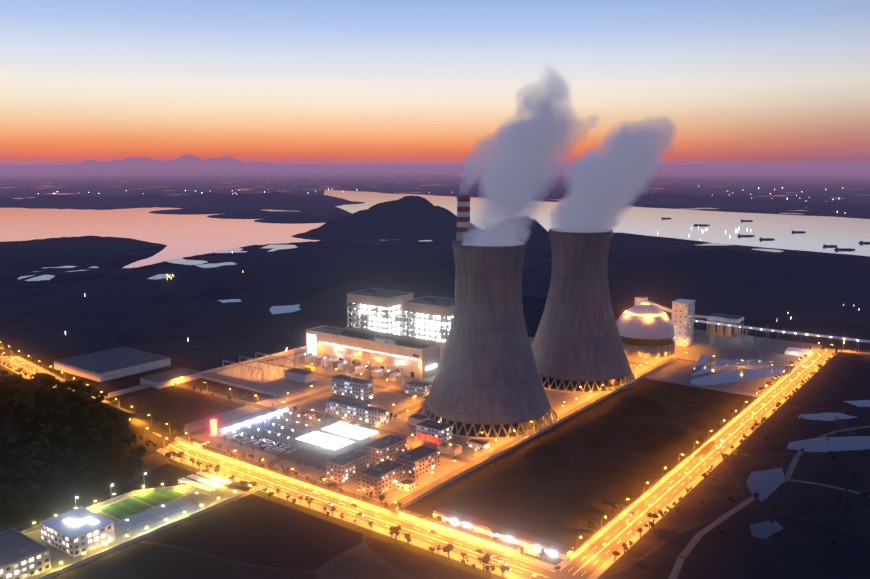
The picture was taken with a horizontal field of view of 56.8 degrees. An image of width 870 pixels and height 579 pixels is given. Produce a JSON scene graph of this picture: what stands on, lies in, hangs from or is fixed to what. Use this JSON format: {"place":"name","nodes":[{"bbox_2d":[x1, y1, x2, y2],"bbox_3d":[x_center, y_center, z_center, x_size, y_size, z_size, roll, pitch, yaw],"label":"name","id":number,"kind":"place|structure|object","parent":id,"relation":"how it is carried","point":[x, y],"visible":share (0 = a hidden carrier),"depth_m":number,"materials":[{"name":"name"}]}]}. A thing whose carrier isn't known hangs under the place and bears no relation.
{"place":"outdoors","nodes":[
{"label":"outdoors","id":0,"kind":"place"},
{"bbox_2d":[18,275,54,280],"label":"pond","id":1,"kind":"structure","parent":0,"point":[43,277],"depth_m":1533.06,"materials":[{"name":"liquid"}]},
{"bbox_2d":[35,266,97,271],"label":"pond","id":2,"kind":"structure","parent":0,"point":[69,267],"depth_m":1679.49,"materials":[{"name":"liquid"}]},
{"bbox_2d":[0,387,184,526],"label":"wooded hill","id":3,"kind":"structure","parent":0,"point":[50,497],"depth_m":595.15,"materials":[{"name":"green plant"}]},
{"bbox_2d":[0,370,146,516],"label":"forest trees","id":4,"kind":"object","parent":3,"relation":"on","point":[26,467],"visible":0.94,"depth_m":593.41,"materials":[{"name":"green plant"}]},
{"bbox_2d":[54,347,170,381],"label":"warehouse","id":5,"kind":"structure","parent":0,"point":[107,365],"depth_m":846.32,"materials":[{"name":"metal"}]},
{"bbox_2d":[25,471,252,578],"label":"sports ground","id":6,"kind":"structure","parent":0,"point":[141,512],"depth_m":507.40,"materials":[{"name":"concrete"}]},
{"bbox_2d":[0,528,51,578],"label":"school block","id":7,"kind":"structure","parent":6,"relation":"on","point":[23,556],"depth_m":427.96,"materials":[{"name":"concrete"}]},
{"bbox_2d":[40,507,114,556],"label":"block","id":8,"kind":"structure","parent":6,"relation":"on","point":[77,531],"depth_m":458.29,"materials":[{"name":"white paint"}]},
{"bbox_2d":[147,274,174,278],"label":"pond","id":9,"kind":"structure","parent":0,"point":[160,276],"depth_m":1546.54,"materials":[{"name":"liquid"}]},
{"bbox_2d":[0,207,324,267],"bbox_3d":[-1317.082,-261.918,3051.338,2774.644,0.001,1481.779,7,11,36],"label":"lake","id":10,"kind":"structure","parent":0,"point":[180,236],"depth_m":2676.18,"materials":[{"name":"liquid"}]},
{"bbox_2d":[195,262,235,267],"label":"pond","id":11,"kind":"structure","parent":0,"point":[214,265],"depth_m":1729.04,"materials":[{"name":"liquid"}]},
{"bbox_2d":[218,299,240,302],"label":"pond","id":12,"kind":"structure","parent":0,"point":[231,300],"depth_m":1276.98,"materials":[{"name":"liquid"}]},
{"bbox_2d":[269,304,299,313],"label":"pond","id":13,"kind":"structure","parent":0,"point":[282,309],"depth_m":1198.63,"materials":[{"name":"liquid"}]},
{"bbox_2d":[11,154,565,169],"bbox_3d":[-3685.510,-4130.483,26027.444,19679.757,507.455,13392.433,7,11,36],"label":"mountains","id":14,"kind":"structure","parent":0,"point":[188,162],"depth_m":26283.37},
{"bbox_2d":[347,288,413,335],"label":"boiler house","id":15,"kind":"structure","parent":0,"point":[379,310],"depth_m":894.45,"materials":[{"name":"silver metal"}]},
{"bbox_2d":[402,296,454,342],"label":"boiler house","id":16,"kind":"structure","parent":0,"point":[429,317],"depth_m":848.34,"materials":[{"name":"silver metal"}]},
{"bbox_2d":[0,165,869,578],"bbox_3d":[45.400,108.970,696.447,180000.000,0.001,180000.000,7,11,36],"label":"ground","id":17,"kind":"structure","parent":0,"point":[250,537],"depth_m":776.07,"materials":[{"name":"black soil"}]},
{"bbox_2d":[0,341,837,576],"bbox_3d":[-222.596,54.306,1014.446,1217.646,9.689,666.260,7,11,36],"label":"street trees","id":18,"kind":"object","parent":17,"relation":"on","point":[450,547],"visible":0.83,"depth_m":548.40,"materials":[{"name":"green plant"}]},
{"bbox_2d":[1,341,844,578],"bbox_3d":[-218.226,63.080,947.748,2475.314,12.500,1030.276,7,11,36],"label":"street lamps","id":19,"kind":"object","parent":17,"relation":"on","point":[143,486],"visible":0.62,"depth_m":540.45,"materials":[{"name":"silver metal"}]},
{"bbox_2d":[38,187,853,334],"bbox_3d":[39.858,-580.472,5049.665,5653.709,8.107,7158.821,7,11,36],"label":"town lights","id":20,"kind":"object","parent":17,"relation":"on","point":[639,201],"visible":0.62,"depth_m":2686.99,"materials":[{"name":"white"}]},
{"bbox_2d":[399,507,572,560],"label":"roadside sheds","id":21,"kind":"object","parent":17,"relation":"on","point":[551,548],"visible":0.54,"depth_m":467.38,"materials":[{"name":"white"}]},
{"bbox_2d":[505,391,714,533],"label":"earth spoil heaps","id":22,"kind":"object","parent":17,"relation":"on","point":[560,498],"visible":0.44,"depth_m":589.80,"materials":[{"name":"brown soil"}]},
{"bbox_2d":[634,296,869,352],"bbox_3d":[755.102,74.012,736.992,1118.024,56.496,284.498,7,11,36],"label":"coal conveyors","id":23,"kind":"object","parent":17,"relation":"on","point":[683,320],"visible":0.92,"depth_m":957.50,"materials":[{"name":"silver metal"}]},
{"bbox_2d":[645,356,869,578],"bbox_3d":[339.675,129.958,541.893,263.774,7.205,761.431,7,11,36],"label":"scrub trees","id":24,"kind":"object","parent":17,"relation":"on","point":[755,495],"visible":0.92,"depth_m":520.31,"materials":[{"name":"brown plant"}]},
{"bbox_2d":[0,319,869,578],"bbox_3d":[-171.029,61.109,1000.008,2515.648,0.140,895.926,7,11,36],"label":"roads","id":25,"kind":"structure","parent":0,"point":[494,490],"depth_m":626.74,"materials":[{"name":"grey asphalt"}]},
{"bbox_2d":[140,368,200,388],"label":"warehouse","id":26,"kind":"structure","parent":25,"relation":"on","point":[164,379],"depth_m":799.73,"materials":[{"name":"metal"}]},
{"bbox_2d":[193,407,287,447],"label":"gate gallery","id":27,"kind":"object","parent":25,"relation":"on","point":[235,425],"visible":0.94,"depth_m":662.48,"materials":[{"name":"white paint"}]},
{"bbox_2d":[215,351,294,383],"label":"substation","id":28,"kind":"object","parent":25,"relation":"on","point":[256,371],"visible":1,"depth_m":834.11,"materials":[{"name":"silver metal"}]},
{"bbox_2d":[232,412,361,453],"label":"parked cars","id":29,"kind":"object","parent":25,"relation":"on","point":[287,446],"visible":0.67,"depth_m":636.73,"materials":[{"name":"white metal"}]},
{"bbox_2d":[284,368,315,383],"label":"building","id":30,"kind":"structure","parent":25,"relation":"on","point":[300,375],"depth_m":805.29,"materials":[{"name":"concrete"}]},
{"bbox_2d":[227,410,377,449],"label":"car park canopy","id":31,"kind":"object","parent":25,"relation":"on","point":[331,441],"visible":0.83,"depth_m":630.51,"materials":[{"name":"silver metal"}]},
{"bbox_2d":[326,449,369,483],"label":"dormitory","id":32,"kind":"structure","parent":25,"relation":"on","point":[350,464],"depth_m":556.27,"materials":[{"name":"concrete"}]},
{"bbox_2d":[331,374,372,400],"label":"office block","id":33,"kind":"structure","parent":25,"relation":"on","point":[352,387],"depth_m":748.80,"materials":[{"name":"concrete"}]},
{"bbox_2d":[286,347,419,385],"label":"transformer yard","id":34,"kind":"structure","parent":25,"relation":"on","point":[354,368],"depth_m":841.59,"materials":[{"name":"silver metal"}]},
{"bbox_2d":[325,397,389,425],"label":"office block","id":35,"kind":"structure","parent":25,"relation":"on","point":[356,411],"depth_m":684.75,"materials":[{"name":"concrete"}]},
{"bbox_2d":[306,325,439,378],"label":"turbine hall","id":36,"kind":"structure","parent":25,"relation":"on","point":[410,356],"depth_m":850.71,"materials":[{"name":"white"}]},
{"bbox_2d":[359,459,405,495],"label":"dormitory","id":37,"kind":"structure","parent":25,"relation":"on","point":[380,478],"depth_m":536.17,"materials":[{"name":"concrete"}]},
{"bbox_2d":[364,434,406,464],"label":"dormitory","id":38,"kind":"structure","parent":25,"relation":"on","point":[391,447],"depth_m":589.07,"materials":[{"name":"concrete"}]},
{"bbox_2d":[345,324,445,361],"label":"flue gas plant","id":39,"kind":"object","parent":25,"relation":"on","point":[442,346],"depth_m":858.07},
{"bbox_2d":[20,346,787,578],"bbox_3d":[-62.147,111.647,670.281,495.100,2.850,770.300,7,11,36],"label":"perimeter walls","id":40,"kind":"structure","parent":25,"relation":"on","point":[215,506],"depth_m":545.87,"materials":[{"name":"grey concrete"}]},
{"bbox_2d":[397,478,416,491],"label":"building","id":41,"kind":"structure","parent":25,"relation":"on","point":[404,482],"depth_m":538.21,"materials":[{"name":"concrete"}]},
{"bbox_2d":[396,445,439,479],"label":"dormitory","id":42,"kind":"structure","parent":25,"relation":"on","point":[420,461],"depth_m":565.36,"materials":[{"name":"concrete"}]},
{"bbox_2d":[404,380,431,396],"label":"building","id":43,"kind":"structure","parent":25,"relation":"on","point":[417,388],"depth_m":757.08,"materials":[{"name":"concrete"}]},
{"bbox_2d":[408,413,429,425],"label":"building","id":44,"kind":"structure","parent":25,"relation":"on","point":[414,419],"depth_m":670.29,"materials":[{"name":"concrete"}]},
{"bbox_2d":[415,419,452,443],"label":"fire station","id":45,"kind":"object","parent":25,"relation":"on","point":[433,431],"visible":0.88,"depth_m":633.36,"materials":[{"name":"red"}]},
{"bbox_2d":[437,441,461,456],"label":"building","id":46,"kind":"structure","parent":25,"relation":"on","point":[453,449],"depth_m":603.86,"materials":[{"name":"concrete"}]},
{"bbox_2d":[454,194,470,296],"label":"chimney stack","id":47,"kind":"object","parent":25,"relation":"on","point":[463,209],"visible":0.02,"depth_m":948.09,"materials":[{"name":"red"}]},
{"bbox_2d":[466,438,489,451],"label":"building","id":48,"kind":"structure","parent":25,"relation":"on","point":[478,444],"depth_m":614.12,"materials":[{"name":"concrete"}]},
{"bbox_2d":[417,240,558,438],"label":"cooling tower","id":49,"kind":"structure","parent":25,"relation":"on","point":[487,382],"depth_m":653.77,"materials":[{"name":"concrete"}]},
{"bbox_2d":[313,352,819,570],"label":"cars","id":50,"kind":"object","parent":25,"relation":"on","point":[530,550],"visible":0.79,"depth_m":458.91,"materials":[{"name":"white"}]},
{"bbox_2d":[531,228,637,392],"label":"cooling tower","id":51,"kind":"structure","parent":25,"relation":"on","point":[576,345],"depth_m":781.25,"materials":[{"name":"concrete"}]},
{"bbox_2d":[616,303,674,357],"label":"coal dome","id":52,"kind":"structure","parent":25,"relation":"on","point":[644,324],"depth_m":908.32,"materials":[{"name":"metal"}]},
{"bbox_2d":[706,313,743,339],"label":"ash silos","id":53,"kind":"object","parent":25,"relation":"on","point":[732,319],"visible":0.73,"depth_m":1008.22,"materials":[{"name":"paint"}]},
{"bbox_2d":[687,355,790,376],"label":"pond","id":54,"kind":"structure","parent":25,"relation":"on","point":[705,364],"depth_m":875.79,"materials":[{"name":"liquid"}]},
{"bbox_2d":[688,366,794,385],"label":"pond","id":55,"kind":"structure","parent":25,"relation":"on","point":[735,375],"depth_m":826.38,"materials":[{"name":"liquid"}]},
{"bbox_2d":[738,323,769,352],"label":"power pylons","id":56,"kind":"object","parent":25,"relation":"on","point":[768,328],"visible":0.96,"depth_m":936.02,"materials":[{"name":"silver metal"}]},
{"bbox_2d":[785,347,812,356],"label":"pump house","id":57,"kind":"structure","parent":25,"relation":"on","point":[795,351],"depth_m":914.62,"materials":[{"name":"white paint"}]},
{"bbox_2d":[0,192,869,361],"bbox_3d":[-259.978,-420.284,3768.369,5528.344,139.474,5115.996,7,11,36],"label":"hills","id":58,"kind":"structure","parent":0,"point":[737,282],"depth_m":1383.05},
{"bbox_2d":[0,0,869,250],"label":"sky","id":59,"kind":"structure","parent":0,"point":[618,89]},
{"bbox_2d":[324,190,869,255],"bbox_3d":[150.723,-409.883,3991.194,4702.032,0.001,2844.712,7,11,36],"label":"river","id":60,"kind":"structure","parent":0,"point":[844,232],"depth_m":2849.70,"materials":[{"name":"liquid"}]},
{"bbox_2d":[500,210,869,249],"bbox_3d":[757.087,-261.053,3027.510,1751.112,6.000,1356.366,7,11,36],"label":"ships","id":61,"kind":"object","parent":60,"relation":"on","point":[825,245],"visible":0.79,"depth_m":2285.65,"materials":[{"name":"grey metal"}]},
{"bbox_2d":[746,468,785,501],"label":"pond","id":62,"kind":"structure","parent":0,"point":[765,484],"depth_m":551.73,"materials":[{"name":"liquid"}]},
{"bbox_2d":[750,519,782,538],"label":"pond","id":63,"kind":"structure","parent":0,"point":[766,529],"depth_m":480.82,"materials":[{"name":"liquid"}]},
{"bbox_2d":[668,425,869,578],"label":"dirt road","id":64,"kind":"structure","parent":0,"point":[682,556],"depth_m":503.05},
{"bbox_2d":[798,412,856,420],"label":"pond","id":65,"kind":"structure","parent":0,"point":[825,416],"depth_m":693.09,"materials":[{"name":"liquid"}]},
{"bbox_2d":[786,436,869,451],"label":"pond","id":66,"kind":"structure","parent":0,"point":[827,444],"depth_m":624.19,"materials":[{"name":"liquid"}]},
{"bbox_2d":[844,400,869,406],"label":"pond","id":67,"kind":"structure","parent":0,"point":[862,403],"depth_m":732.04,"materials":[{"name":"liquid"}]}
]}

